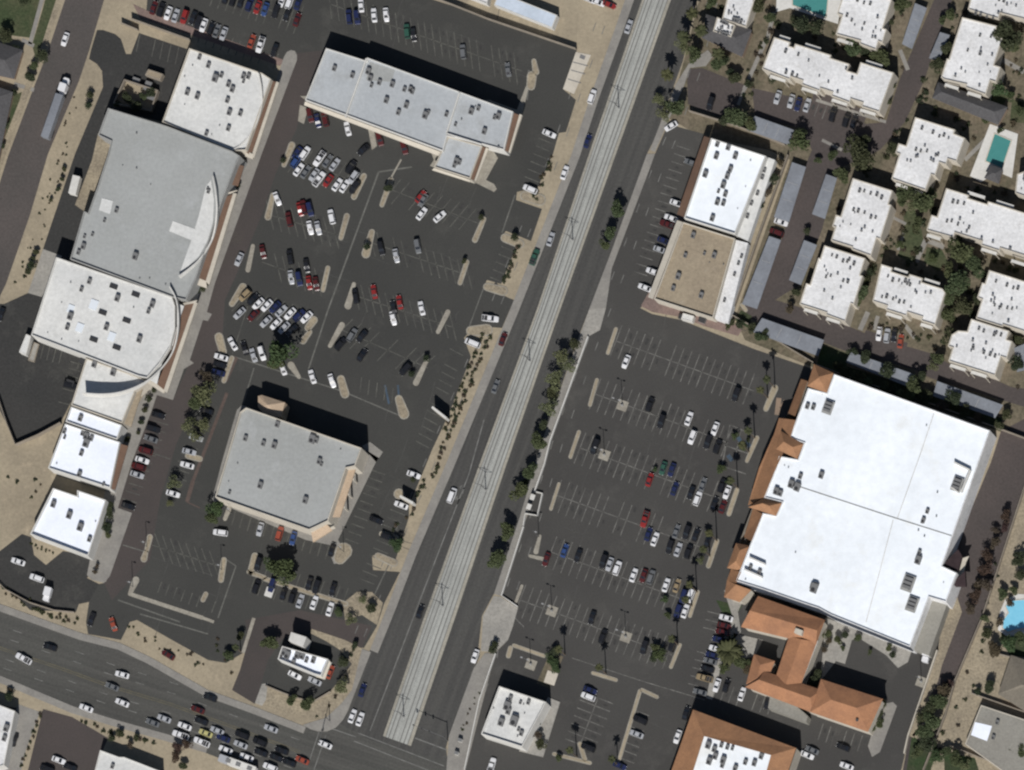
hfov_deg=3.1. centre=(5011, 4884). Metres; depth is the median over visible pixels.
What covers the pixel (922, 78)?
garden bush
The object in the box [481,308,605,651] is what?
driveway apron
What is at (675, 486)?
parked car
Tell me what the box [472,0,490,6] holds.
retail shop
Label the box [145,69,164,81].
generator shed
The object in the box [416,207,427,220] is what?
parked car
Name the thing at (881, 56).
tree
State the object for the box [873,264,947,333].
apartment block
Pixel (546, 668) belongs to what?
tree planter
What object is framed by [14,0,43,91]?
garden track
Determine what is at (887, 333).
suv
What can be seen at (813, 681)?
tree
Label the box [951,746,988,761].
boundary wall
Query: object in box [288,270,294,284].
parked car
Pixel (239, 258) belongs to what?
parked car
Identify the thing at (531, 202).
traffic island
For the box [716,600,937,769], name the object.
verge lawn
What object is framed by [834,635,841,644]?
tree
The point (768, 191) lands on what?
tree
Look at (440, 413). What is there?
monument sign
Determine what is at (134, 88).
walled yard
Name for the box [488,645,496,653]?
tree
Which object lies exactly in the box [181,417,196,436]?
tree
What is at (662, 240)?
parked car
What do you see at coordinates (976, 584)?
tree
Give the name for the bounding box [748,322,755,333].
tree
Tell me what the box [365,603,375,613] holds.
tree
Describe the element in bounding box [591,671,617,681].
traffic island
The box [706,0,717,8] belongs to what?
tree
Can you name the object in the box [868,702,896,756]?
wing walk
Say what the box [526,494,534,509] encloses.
bus shelter
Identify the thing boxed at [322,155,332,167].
parked car
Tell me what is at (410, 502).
monument sign
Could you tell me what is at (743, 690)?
parked car
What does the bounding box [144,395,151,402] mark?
tree
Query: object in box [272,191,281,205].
parked car
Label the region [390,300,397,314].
parked car
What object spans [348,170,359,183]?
suv
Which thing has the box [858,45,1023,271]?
courtyard lawn
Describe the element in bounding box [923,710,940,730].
tree
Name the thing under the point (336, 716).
corner sidewalk
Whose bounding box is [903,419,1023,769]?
alley
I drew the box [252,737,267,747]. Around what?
suv
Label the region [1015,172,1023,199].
apartment block
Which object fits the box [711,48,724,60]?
palm tree
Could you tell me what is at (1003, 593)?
tree
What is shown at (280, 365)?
tree
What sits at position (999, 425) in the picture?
tree
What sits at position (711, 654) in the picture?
parked car
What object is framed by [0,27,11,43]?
tree
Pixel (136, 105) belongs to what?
tree
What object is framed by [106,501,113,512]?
tree
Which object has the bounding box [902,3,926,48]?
carport
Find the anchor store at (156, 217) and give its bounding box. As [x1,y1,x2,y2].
[70,108,246,304]
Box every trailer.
[68,175,81,196]
[264,587,273,597]
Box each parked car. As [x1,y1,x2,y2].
[0,307,5,321]
[11,557,25,565]
[12,733,18,747]
[43,643,57,651]
[51,755,65,764]
[61,32,69,46]
[63,763,77,769]
[79,703,93,712]
[87,612,95,625]
[105,682,119,691]
[109,617,117,631]
[115,671,129,678]
[115,698,129,707]
[121,502,135,510]
[130,470,143,478]
[135,456,149,464]
[144,435,157,443]
[146,718,159,726]
[149,1,157,14]
[151,411,165,418]
[157,714,171,723]
[161,650,174,660]
[164,6,172,20]
[166,489,179,497]
[171,9,179,22]
[177,722,191,730]
[180,461,194,469]
[182,448,196,455]
[189,10,197,24]
[189,433,203,441]
[191,705,204,713]
[194,716,208,725]
[198,729,212,737]
[199,18,207,31]
[199,407,213,414]
[203,693,217,701]
[207,22,215,34]
[210,726,224,734]
[211,369,225,376]
[212,24,220,38]
[213,360,226,368]
[214,353,228,361]
[216,734,230,742]
[218,745,232,754]
[219,26,227,40]
[227,337,237,350]
[233,307,245,319]
[233,740,247,748]
[234,252,243,265]
[237,0,244,8]
[239,753,253,761]
[241,341,248,355]
[247,34,255,48]
[247,293,259,305]
[247,309,259,321]
[249,348,257,362]
[252,297,264,309]
[253,0,261,13]
[254,748,267,757]
[256,522,264,535]
[259,244,266,258]
[260,315,272,327]
[261,2,269,16]
[261,299,273,311]
[264,724,277,732]
[269,301,281,313]
[269,753,282,762]
[270,43,278,56]
[270,317,282,329]
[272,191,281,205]
[275,305,287,317]
[275,746,288,754]
[278,0,284,7]
[278,321,290,333]
[279,586,287,600]
[280,364,286,375]
[282,758,296,767]
[283,8,291,21]
[284,307,296,319]
[286,324,298,336]
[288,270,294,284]
[288,670,301,679]
[289,531,297,545]
[292,146,302,158]
[293,12,301,26]
[293,163,304,176]
[294,0,302,10]
[295,755,309,764]
[296,202,303,216]
[296,594,304,608]
[300,165,310,178]
[300,311,312,323]
[303,259,310,272]
[305,576,313,590]
[306,220,313,234]
[306,275,312,289]
[308,370,316,383]
[308,676,321,685]
[309,168,319,181]
[310,595,318,609]
[312,276,319,290]
[314,113,321,127]
[314,221,321,234]
[318,740,332,749]
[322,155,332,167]
[323,174,333,187]
[326,602,334,616]
[326,665,334,679]
[328,373,336,387]
[328,542,336,556]
[329,158,339,171]
[329,582,337,596]
[331,178,342,191]
[339,179,349,192]
[344,122,351,135]
[348,709,356,722]
[356,330,367,342]
[356,348,367,361]
[356,712,364,726]
[357,144,369,155]
[358,0,364,12]
[358,683,366,697]
[369,515,383,524]
[371,8,377,22]
[371,284,377,298]
[383,8,389,21]
[389,311,396,325]
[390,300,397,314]
[392,248,399,262]
[394,501,408,509]
[396,295,403,309]
[406,470,420,478]
[410,27,416,41]
[415,190,426,202]
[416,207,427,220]
[416,604,424,618]
[418,193,428,206]
[418,301,425,315]
[433,210,445,222]
[471,649,479,663]
[491,379,499,393]
[498,332,507,346]
[505,62,511,76]
[542,129,556,138]
[542,552,550,565]
[546,232,554,246]
[560,165,568,179]
[560,543,568,557]
[574,548,582,562]
[583,134,591,148]
[583,685,597,694]
[588,610,596,624]
[592,0,603,6]
[603,0,615,8]
[605,557,613,571]
[613,761,626,769]
[622,354,630,368]
[624,19,632,33]
[629,568,637,582]
[629,730,643,738]
[638,283,651,291]
[639,568,647,582]
[644,527,652,541]
[645,472,653,486]
[646,267,657,275]
[650,532,659,546]
[653,245,665,253]
[657,236,668,244]
[659,461,667,475]
[662,578,670,592]
[664,121,677,131]
[664,214,678,222]
[667,462,676,476]
[669,199,680,206]
[670,481,678,495]
[672,524,680,538]
[672,578,681,592]
[673,729,681,743]
[674,542,682,556]
[681,604,689,618]
[682,706,690,720]
[684,158,694,165]
[684,411,693,425]
[687,485,695,499]
[691,527,700,541]
[693,688,707,696]
[699,477,707,491]
[700,665,714,672]
[703,657,717,665]
[704,536,712,546]
[705,651,718,658]
[709,645,717,651]
[710,496,718,510]
[711,421,719,435]
[712,636,724,642]
[713,678,721,692]
[715,628,729,635]
[717,621,731,629]
[718,499,727,513]
[719,614,733,621]
[722,678,730,692]
[723,485,731,499]
[738,687,746,701]
[773,90,781,104]
[774,218,787,226]
[787,94,795,108]
[794,97,802,111]
[801,750,814,759]
[803,98,811,112]
[805,745,819,754]
[836,742,850,751]
[839,762,853,769]
[850,114,857,128]
[876,326,882,340]
[891,328,897,342]
[897,334,904,348]
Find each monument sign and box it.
[400,495,415,505]
[431,406,448,421]
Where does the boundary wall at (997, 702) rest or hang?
on the back garden ground at (981, 668)
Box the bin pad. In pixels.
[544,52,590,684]
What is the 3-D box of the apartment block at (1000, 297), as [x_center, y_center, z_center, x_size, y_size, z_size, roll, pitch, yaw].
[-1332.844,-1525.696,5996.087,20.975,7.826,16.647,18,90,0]
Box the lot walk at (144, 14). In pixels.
[133,4,282,65]
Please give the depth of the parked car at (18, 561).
5999.00 m
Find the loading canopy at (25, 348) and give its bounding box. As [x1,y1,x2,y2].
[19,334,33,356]
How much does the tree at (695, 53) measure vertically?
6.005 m
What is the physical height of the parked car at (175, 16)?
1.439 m
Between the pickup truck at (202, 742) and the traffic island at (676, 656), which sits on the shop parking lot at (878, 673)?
the traffic island at (676, 656)
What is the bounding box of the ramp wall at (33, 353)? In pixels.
[28,342,39,362]
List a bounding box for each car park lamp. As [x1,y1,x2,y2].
[520,657,536,670]
[541,603,557,616]
[594,447,610,461]
[612,397,628,411]
[615,629,631,642]
[915,675,926,687]
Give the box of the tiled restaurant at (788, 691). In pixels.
[741,596,885,735]
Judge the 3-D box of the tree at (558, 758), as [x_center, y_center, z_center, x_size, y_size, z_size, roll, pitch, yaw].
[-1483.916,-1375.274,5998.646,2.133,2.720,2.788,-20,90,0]
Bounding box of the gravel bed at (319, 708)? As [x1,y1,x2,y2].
[263,592,382,719]
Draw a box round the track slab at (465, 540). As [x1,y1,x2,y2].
[386,0,666,743]
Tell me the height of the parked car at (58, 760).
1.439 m
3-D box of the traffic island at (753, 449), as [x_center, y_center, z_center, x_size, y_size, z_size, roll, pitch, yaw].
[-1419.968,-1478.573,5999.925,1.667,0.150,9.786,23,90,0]
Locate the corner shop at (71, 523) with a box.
[30,488,108,560]
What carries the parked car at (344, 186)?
on the parking lot at (330, 412)
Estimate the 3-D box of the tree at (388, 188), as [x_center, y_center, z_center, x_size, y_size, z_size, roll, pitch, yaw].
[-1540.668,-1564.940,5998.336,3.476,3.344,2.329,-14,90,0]
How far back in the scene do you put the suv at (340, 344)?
5998.66 m
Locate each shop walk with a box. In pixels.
[298,86,527,191]
[641,215,741,335]
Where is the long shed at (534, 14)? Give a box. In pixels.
[494,0,558,30]
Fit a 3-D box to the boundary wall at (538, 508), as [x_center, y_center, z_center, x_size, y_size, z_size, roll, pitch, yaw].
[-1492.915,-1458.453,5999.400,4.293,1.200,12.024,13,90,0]
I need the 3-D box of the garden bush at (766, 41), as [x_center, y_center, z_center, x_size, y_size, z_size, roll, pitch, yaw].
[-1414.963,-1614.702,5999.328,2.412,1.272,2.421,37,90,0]
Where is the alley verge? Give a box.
[910,600,961,740]
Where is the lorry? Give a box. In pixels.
[41,77,70,140]
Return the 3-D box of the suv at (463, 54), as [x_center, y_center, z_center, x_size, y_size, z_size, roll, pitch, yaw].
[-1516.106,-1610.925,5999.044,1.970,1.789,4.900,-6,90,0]
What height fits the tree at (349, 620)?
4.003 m
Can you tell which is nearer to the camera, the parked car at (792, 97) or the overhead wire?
the overhead wire
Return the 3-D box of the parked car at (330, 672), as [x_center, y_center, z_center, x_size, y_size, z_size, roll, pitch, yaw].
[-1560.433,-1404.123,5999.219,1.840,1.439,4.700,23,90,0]
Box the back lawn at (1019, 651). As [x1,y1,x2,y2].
[944,633,1023,769]
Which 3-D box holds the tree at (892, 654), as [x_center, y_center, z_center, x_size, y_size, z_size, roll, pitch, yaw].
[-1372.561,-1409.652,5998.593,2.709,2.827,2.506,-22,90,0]
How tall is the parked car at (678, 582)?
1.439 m
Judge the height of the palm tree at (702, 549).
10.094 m
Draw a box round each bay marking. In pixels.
[384,385,750,461]
[515,104,862,762]
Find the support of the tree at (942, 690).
on the alley
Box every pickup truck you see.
[15,652,31,664]
[172,730,189,740]
[193,737,210,747]
[256,36,265,53]
[312,171,325,187]
[313,150,326,166]
[481,314,498,322]
[487,757,496,769]
[529,248,539,265]
[640,510,650,527]
[659,219,674,229]
[696,673,713,682]
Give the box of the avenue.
[340,0,696,761]
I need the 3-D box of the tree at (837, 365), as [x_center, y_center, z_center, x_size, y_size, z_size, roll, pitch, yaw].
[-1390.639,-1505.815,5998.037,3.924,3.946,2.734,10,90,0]
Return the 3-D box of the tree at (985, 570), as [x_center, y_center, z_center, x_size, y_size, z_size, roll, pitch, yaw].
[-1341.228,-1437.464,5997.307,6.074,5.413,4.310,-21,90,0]
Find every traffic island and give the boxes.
[128,577,138,595]
[131,593,255,652]
[144,534,152,551]
[185,454,202,461]
[215,333,226,354]
[218,557,226,582]
[221,356,233,382]
[223,506,231,520]
[229,283,246,306]
[245,244,254,271]
[246,569,266,579]
[263,577,347,605]
[265,192,274,219]
[281,142,294,166]
[287,362,300,378]
[299,330,311,343]
[304,316,317,330]
[320,265,329,291]
[328,322,344,347]
[333,543,351,563]
[337,375,348,397]
[338,213,349,239]
[345,282,355,308]
[351,173,366,199]
[362,229,374,257]
[374,553,397,566]
[379,177,393,206]
[390,159,401,177]
[395,395,408,418]
[413,359,428,385]
[436,310,449,333]
[458,260,468,284]
[466,324,492,335]
[472,217,485,242]
[483,283,507,295]
[500,234,523,247]
[512,643,545,657]
[514,585,522,602]
[520,191,545,205]
[526,71,536,89]
[529,554,543,560]
[531,59,538,74]
[533,535,540,553]
[549,482,560,510]
[552,752,591,764]
[568,430,580,458]
[578,742,586,760]
[588,378,598,406]
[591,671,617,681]
[606,327,617,354]
[617,689,641,762]
[640,688,658,698]
[669,643,681,668]
[688,590,699,617]
[706,539,718,567]
[727,488,738,515]
[745,436,758,462]
[763,385,777,411]
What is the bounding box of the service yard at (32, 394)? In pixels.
[0,30,187,611]
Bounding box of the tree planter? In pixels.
[537,652,562,688]
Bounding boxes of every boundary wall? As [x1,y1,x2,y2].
[0,400,61,445]
[0,584,74,612]
[120,22,138,30]
[130,18,190,40]
[265,685,330,701]
[439,0,576,49]
[464,653,495,769]
[501,526,523,606]
[523,491,542,525]
[534,336,588,490]
[688,110,785,145]
[732,315,814,363]
[734,154,788,310]
[816,364,1023,438]
[903,650,937,753]
[922,488,1023,769]
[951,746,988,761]
[971,693,1023,712]
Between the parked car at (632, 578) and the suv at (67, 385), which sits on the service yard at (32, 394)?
the suv at (67, 385)
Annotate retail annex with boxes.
[433,137,488,183]
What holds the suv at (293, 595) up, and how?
on the parking lot at (330, 412)
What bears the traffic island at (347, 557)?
on the parking lot at (330, 412)
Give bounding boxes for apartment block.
[713,17,735,36]
[722,0,755,28]
[762,35,898,120]
[800,245,869,328]
[831,178,896,261]
[836,0,895,51]
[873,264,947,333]
[891,117,969,194]
[926,188,1023,266]
[941,17,1004,99]
[948,319,1016,382]
[968,0,1023,23]
[976,270,1023,334]
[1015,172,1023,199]
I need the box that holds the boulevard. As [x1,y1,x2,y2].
[0,612,479,769]
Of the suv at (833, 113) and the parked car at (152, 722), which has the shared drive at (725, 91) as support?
the suv at (833, 113)
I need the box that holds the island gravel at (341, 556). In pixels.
[142,60,544,604]
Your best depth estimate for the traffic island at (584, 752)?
5999.85 m
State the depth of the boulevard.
5999.97 m
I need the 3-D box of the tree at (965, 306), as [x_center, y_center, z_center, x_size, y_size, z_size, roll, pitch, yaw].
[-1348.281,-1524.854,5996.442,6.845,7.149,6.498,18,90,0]
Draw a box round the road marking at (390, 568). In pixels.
[4,2,716,769]
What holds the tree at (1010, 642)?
on the back lawn at (1019, 651)
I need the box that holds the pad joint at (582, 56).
[568,54,587,82]
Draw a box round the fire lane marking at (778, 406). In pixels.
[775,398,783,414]
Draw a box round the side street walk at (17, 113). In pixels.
[0,0,61,170]
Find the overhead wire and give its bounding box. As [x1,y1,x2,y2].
[386,0,643,732]
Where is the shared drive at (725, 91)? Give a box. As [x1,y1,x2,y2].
[687,0,1023,406]
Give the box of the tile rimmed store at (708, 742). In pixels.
[672,710,800,769]
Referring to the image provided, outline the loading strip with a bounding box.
[75,133,109,212]
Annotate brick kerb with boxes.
[185,356,237,507]
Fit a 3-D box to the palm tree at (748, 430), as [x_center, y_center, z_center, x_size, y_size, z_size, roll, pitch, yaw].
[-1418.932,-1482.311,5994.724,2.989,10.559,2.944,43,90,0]
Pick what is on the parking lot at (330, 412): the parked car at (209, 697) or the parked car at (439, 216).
the parked car at (439, 216)
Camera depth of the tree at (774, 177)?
5997.20 m
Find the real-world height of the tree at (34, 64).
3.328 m
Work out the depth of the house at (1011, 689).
5996.24 m
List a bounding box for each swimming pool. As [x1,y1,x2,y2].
[776,0,840,23]
[970,124,1017,181]
[998,594,1023,635]
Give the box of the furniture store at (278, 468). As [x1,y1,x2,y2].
[215,395,368,541]
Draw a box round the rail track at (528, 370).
[388,0,663,742]
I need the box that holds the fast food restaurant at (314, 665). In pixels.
[278,632,331,679]
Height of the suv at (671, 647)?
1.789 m
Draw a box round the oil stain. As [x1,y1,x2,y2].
[50,0,866,765]
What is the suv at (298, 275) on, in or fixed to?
on the parking lot at (330, 412)
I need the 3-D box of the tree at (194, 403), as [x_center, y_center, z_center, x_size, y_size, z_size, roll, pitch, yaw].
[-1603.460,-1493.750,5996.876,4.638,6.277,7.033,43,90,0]
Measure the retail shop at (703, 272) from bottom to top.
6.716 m
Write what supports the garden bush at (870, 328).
on the garden ground at (880, 173)
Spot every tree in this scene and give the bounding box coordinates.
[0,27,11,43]
[4,692,12,700]
[19,0,30,5]
[25,71,34,81]
[25,267,31,274]
[27,260,36,269]
[29,61,38,69]
[34,49,47,62]
[84,102,91,109]
[85,91,93,97]
[101,522,111,531]
[104,531,110,538]
[105,510,113,519]
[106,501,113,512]
[107,735,114,741]
[115,729,122,736]
[122,91,131,103]
[127,740,132,748]
[129,100,141,113]
[133,734,138,741]
[139,92,146,99]
[141,406,147,412]
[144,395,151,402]
[146,87,154,96]
[166,474,181,488]
[172,742,185,751]
[172,750,179,762]
[178,762,187,768]
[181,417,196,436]
[182,739,193,748]
[188,392,206,409]
[190,381,216,407]
[191,431,202,441]
[195,417,209,433]
[199,370,212,382]
[204,500,223,516]
[204,513,217,523]
[223,650,233,659]
[232,643,240,651]
[236,631,243,640]
[260,636,278,648]
[263,557,274,572]
[266,359,284,369]
[267,558,293,585]
[268,340,299,366]
[284,567,296,580]
[286,694,296,705]
[300,695,314,710]
[334,606,342,616]
[334,677,347,693]
[337,656,348,666]
[345,613,356,624]
[351,642,357,647]
[357,595,366,603]
[363,243,370,249]
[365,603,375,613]
[383,185,392,191]
[388,536,403,552]
[408,371,415,376]
[423,355,429,361]
[487,549,506,568]
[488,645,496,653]
[492,641,498,647]
[500,522,514,541]
[508,482,528,500]
[510,233,517,240]
[522,462,537,478]
[530,431,547,449]
[533,731,541,738]
[535,738,546,749]
[538,398,557,417]
[539,419,547,429]
[543,369,563,392]
[545,652,555,662]
[547,386,559,398]
[547,658,559,670]
[549,647,558,656]
[552,349,568,366]
[554,645,564,654]
[556,754,561,761]
[560,358,575,371]
[565,746,576,756]
[570,337,581,349]
[595,663,605,673]
[598,238,609,249]
[604,226,616,239]
[608,754,616,763]
[610,199,624,216]
[649,656,656,662]
[650,643,659,650]
[652,93,663,105]
[652,648,665,661]
[655,106,669,122]
[660,67,674,81]
[660,595,668,602]
[664,612,670,619]
[665,100,684,115]
[668,635,677,644]
[673,40,689,55]
[676,30,690,43]
[681,596,691,605]
[685,580,696,591]
[686,6,698,20]
[688,45,701,63]
[694,24,708,36]
[696,557,703,564]
[699,545,709,555]
[704,529,716,540]
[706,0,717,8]
[710,57,727,70]
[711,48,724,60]
[715,639,743,666]
[717,663,729,674]
[718,115,730,125]
[718,464,726,472]
[722,55,729,62]
[724,107,747,126]
[725,68,733,74]
[725,634,736,640]
[727,476,737,487]
[728,72,741,83]
[731,433,738,439]
[733,657,745,668]
[735,320,744,328]
[737,440,748,451]
[742,665,750,674]
[743,427,754,437]
[744,79,753,88]
[744,116,756,130]
[744,659,751,666]
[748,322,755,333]
[752,0,763,12]
[754,332,766,340]
[756,386,767,397]
[761,329,768,339]
[762,375,774,387]
[763,13,776,22]
[764,187,772,196]
[767,76,775,83]
[769,173,779,184]
[776,158,783,166]
[785,301,793,313]
[787,128,810,150]
[789,14,797,23]
[791,15,808,33]
[791,288,800,295]
[803,227,809,234]
[808,19,824,34]
[808,676,818,687]
[813,157,821,162]
[813,669,821,678]
[821,646,827,652]
[822,629,831,638]
[825,637,831,643]
[828,150,837,160]
[832,167,847,184]
[833,361,842,368]
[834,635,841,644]
[839,365,853,378]
[841,631,848,637]
[843,134,867,157]
[844,38,861,56]
[846,348,858,356]
[850,370,865,383]
[851,146,875,170]
[854,634,861,640]
[858,134,870,143]
[858,285,868,299]
[860,47,869,56]
[860,349,870,363]
[862,376,872,386]
[863,274,869,286]
[866,267,872,276]
[869,48,889,66]
[876,718,883,727]
[879,362,895,378]
[879,381,889,393]
[885,141,897,156]
[886,643,890,650]
[888,651,895,657]
[894,0,910,10]
[895,240,903,248]
[896,184,916,198]
[896,388,915,401]
[897,196,907,206]
[905,197,915,213]
[905,374,920,393]
[909,189,934,212]
[911,746,923,758]
[913,216,922,229]
[915,724,933,738]
[916,389,932,404]
[916,713,924,723]
[917,371,925,381]
[918,735,936,752]
[921,701,936,716]
[923,187,937,197]
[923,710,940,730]
[926,361,938,370]
[927,252,937,262]
[929,57,944,73]
[929,694,947,708]
[929,749,943,764]
[930,353,944,364]
[937,286,953,304]
[937,683,950,696]
[938,15,945,24]
[939,746,951,756]
[940,42,953,54]
[941,307,954,320]
[941,679,953,687]
[942,327,955,344]
[944,261,954,278]
[944,270,970,295]
[944,389,961,406]
[945,8,954,20]
[947,237,973,262]
[949,749,963,767]
[953,296,972,314]
[958,404,969,417]
[960,759,970,769]
[965,254,984,279]
[965,601,974,614]
[969,589,980,604]
[972,293,980,304]
[974,578,981,589]
[974,687,980,694]
[976,562,993,575]
[977,579,992,590]
[980,548,992,563]
[980,614,989,622]
[981,628,991,638]
[984,680,994,693]
[988,641,1000,652]
[989,646,1001,657]
[990,527,999,533]
[990,537,1000,549]
[991,19,1022,52]
[991,78,1007,95]
[994,421,1003,429]
[996,617,1003,626]
[997,127,1004,133]
[998,588,1007,600]
[999,635,1008,642]
[1000,509,1009,522]
[1001,522,1008,532]
[1001,634,1016,651]
[1002,409,1011,419]
[1006,43,1019,51]
[1006,92,1014,102]
[1006,598,1013,606]
[1007,355,1023,370]
[1008,586,1017,595]
[1011,551,1023,565]
[1012,335,1023,343]
[1013,105,1023,116]
[1014,569,1023,580]
[1014,631,1023,645]
[1017,743,1023,757]
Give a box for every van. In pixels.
[446,488,456,503]
[465,338,480,348]
[590,438,600,454]
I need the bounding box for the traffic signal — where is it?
[412,724,447,740]
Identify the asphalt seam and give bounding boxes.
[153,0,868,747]
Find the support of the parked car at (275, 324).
on the parking lot at (330, 412)
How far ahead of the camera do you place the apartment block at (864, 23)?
5993.25 m
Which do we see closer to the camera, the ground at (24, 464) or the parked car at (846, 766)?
the parked car at (846, 766)
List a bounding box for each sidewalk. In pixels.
[0,604,305,732]
[0,676,206,752]
[87,50,296,582]
[304,649,370,730]
[370,0,633,652]
[446,50,712,769]
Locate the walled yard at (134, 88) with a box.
[113,77,159,112]
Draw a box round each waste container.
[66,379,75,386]
[79,357,85,363]
[698,316,706,323]
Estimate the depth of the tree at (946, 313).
5994.92 m
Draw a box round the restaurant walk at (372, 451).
[212,405,382,563]
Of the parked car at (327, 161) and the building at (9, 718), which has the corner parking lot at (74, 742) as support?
the building at (9, 718)
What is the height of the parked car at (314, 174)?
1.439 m
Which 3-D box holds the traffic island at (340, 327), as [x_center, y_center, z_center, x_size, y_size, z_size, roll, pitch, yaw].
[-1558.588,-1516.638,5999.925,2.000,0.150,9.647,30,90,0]
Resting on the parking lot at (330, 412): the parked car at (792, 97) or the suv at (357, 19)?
the suv at (357, 19)
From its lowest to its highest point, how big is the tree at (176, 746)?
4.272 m
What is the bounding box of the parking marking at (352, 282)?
[40,0,552,617]
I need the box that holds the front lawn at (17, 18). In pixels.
[0,0,55,135]
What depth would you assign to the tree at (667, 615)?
5997.78 m
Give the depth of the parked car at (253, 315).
5999.01 m
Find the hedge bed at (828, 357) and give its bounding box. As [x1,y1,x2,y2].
[735,310,1001,430]
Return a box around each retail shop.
[48,424,127,492]
[66,407,127,443]
[71,358,152,427]
[95,750,155,769]
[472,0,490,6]
[648,220,749,323]
[677,136,776,242]
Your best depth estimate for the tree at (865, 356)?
5995.99 m
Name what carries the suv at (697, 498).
on the shop parking lot at (878, 673)
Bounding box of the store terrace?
[706,590,910,699]
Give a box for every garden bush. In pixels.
[763,37,768,44]
[774,21,780,29]
[867,323,873,330]
[882,153,889,159]
[915,95,922,103]
[920,76,927,82]
[921,89,928,95]
[968,310,975,317]
[1010,120,1016,127]
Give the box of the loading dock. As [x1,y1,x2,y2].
[681,313,695,323]
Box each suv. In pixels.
[29,573,44,582]
[40,764,54,769]
[63,381,76,389]
[131,462,145,471]
[138,446,152,455]
[146,424,160,433]
[156,2,165,16]
[180,9,189,23]
[194,14,203,29]
[213,529,227,536]
[228,0,236,6]
[234,730,249,740]
[238,288,251,301]
[244,0,254,11]
[251,579,261,593]
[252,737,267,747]
[254,556,262,570]
[257,345,266,360]
[262,762,277,769]
[268,577,276,592]
[271,4,280,18]
[275,526,283,540]
[284,0,293,8]
[285,212,293,226]
[286,250,293,264]
[288,589,297,603]
[290,154,300,168]
[292,309,305,322]
[295,271,302,285]
[299,146,310,160]
[300,200,307,214]
[305,201,313,216]
[306,108,314,122]
[312,579,321,593]
[321,112,329,126]
[328,209,335,224]
[334,337,346,350]
[345,160,356,174]
[346,9,352,23]
[346,328,357,342]
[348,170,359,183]
[349,180,360,193]
[352,288,359,303]
[353,10,360,24]
[375,132,383,145]
[377,241,385,255]
[380,532,394,540]
[399,362,412,375]
[400,142,408,154]
[404,24,410,38]
[413,238,421,253]
[460,44,466,58]
[523,184,537,193]
[581,692,595,701]
[581,743,595,752]
[587,89,596,103]
[598,629,607,643]
[599,554,608,568]
[612,561,621,575]
[633,715,647,725]
[640,640,648,654]
[645,397,654,411]
[646,569,655,584]
[657,414,666,428]
[666,539,674,553]
[668,637,677,651]
[673,604,682,618]
[679,589,688,603]
[682,524,691,539]
[683,544,693,558]
[687,588,695,602]
[688,430,697,444]
[693,491,702,505]
[703,434,712,448]
[706,96,715,110]
[712,439,722,453]
[717,478,726,492]
[732,387,741,401]
[764,696,769,709]
[769,228,783,237]
[828,107,837,121]
[841,113,851,127]
[883,328,890,342]
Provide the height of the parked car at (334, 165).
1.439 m
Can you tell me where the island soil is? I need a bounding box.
[507,304,776,763]
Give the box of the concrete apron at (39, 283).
[28,249,105,581]
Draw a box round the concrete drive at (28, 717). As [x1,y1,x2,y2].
[6,704,38,769]
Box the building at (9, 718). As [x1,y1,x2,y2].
[0,705,18,769]
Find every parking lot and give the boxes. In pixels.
[3,706,107,769]
[86,0,576,699]
[466,127,939,769]
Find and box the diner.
[481,686,559,756]
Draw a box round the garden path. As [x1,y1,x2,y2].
[737,12,1023,338]
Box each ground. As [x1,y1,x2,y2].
[0,0,999,769]
[670,0,1023,431]
[931,495,1023,769]
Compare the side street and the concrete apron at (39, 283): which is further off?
the side street
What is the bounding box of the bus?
[218,754,257,769]
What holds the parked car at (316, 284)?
on the parking lot at (330, 412)
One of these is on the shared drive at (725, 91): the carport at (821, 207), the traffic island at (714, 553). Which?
the carport at (821, 207)
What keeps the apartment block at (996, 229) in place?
on the garden ground at (880, 173)
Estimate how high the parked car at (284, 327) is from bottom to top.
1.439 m
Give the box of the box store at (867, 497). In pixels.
[724,364,995,657]
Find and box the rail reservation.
[383,0,670,745]
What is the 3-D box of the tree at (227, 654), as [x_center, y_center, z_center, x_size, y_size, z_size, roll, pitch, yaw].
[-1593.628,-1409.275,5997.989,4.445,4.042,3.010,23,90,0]
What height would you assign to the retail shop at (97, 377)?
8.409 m
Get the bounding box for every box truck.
[43,586,53,601]
[921,653,929,663]
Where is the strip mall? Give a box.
[304,48,522,155]
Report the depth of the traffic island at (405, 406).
5999.85 m
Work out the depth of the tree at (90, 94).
5997.66 m
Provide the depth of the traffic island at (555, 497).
5999.85 m
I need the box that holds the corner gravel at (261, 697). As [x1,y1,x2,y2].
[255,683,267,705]
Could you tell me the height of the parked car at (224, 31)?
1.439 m
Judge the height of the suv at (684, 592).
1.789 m
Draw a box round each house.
[0,43,23,79]
[0,88,13,157]
[702,14,752,57]
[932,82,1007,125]
[965,705,1023,769]
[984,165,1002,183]
[998,655,1023,710]
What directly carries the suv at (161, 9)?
on the parking lot at (330, 412)
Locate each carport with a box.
[742,236,780,308]
[748,116,793,144]
[754,318,823,355]
[774,162,805,221]
[789,240,816,284]
[812,174,836,218]
[846,352,913,385]
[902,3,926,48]
[929,32,949,59]
[933,381,1002,417]
[1014,344,1023,371]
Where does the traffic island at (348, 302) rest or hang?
on the parking lot at (330, 412)
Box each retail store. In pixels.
[31,257,197,397]
[162,48,279,159]
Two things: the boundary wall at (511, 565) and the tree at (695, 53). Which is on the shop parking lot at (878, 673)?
the boundary wall at (511, 565)
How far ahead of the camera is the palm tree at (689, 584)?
5989.26 m
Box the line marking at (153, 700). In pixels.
[0,647,299,752]
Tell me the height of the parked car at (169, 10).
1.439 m
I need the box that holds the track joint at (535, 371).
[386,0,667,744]
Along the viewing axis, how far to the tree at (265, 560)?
5994.89 m
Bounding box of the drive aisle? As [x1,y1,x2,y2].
[104,50,371,703]
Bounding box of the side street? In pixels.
[0,0,103,294]
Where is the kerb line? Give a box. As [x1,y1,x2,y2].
[118,70,529,634]

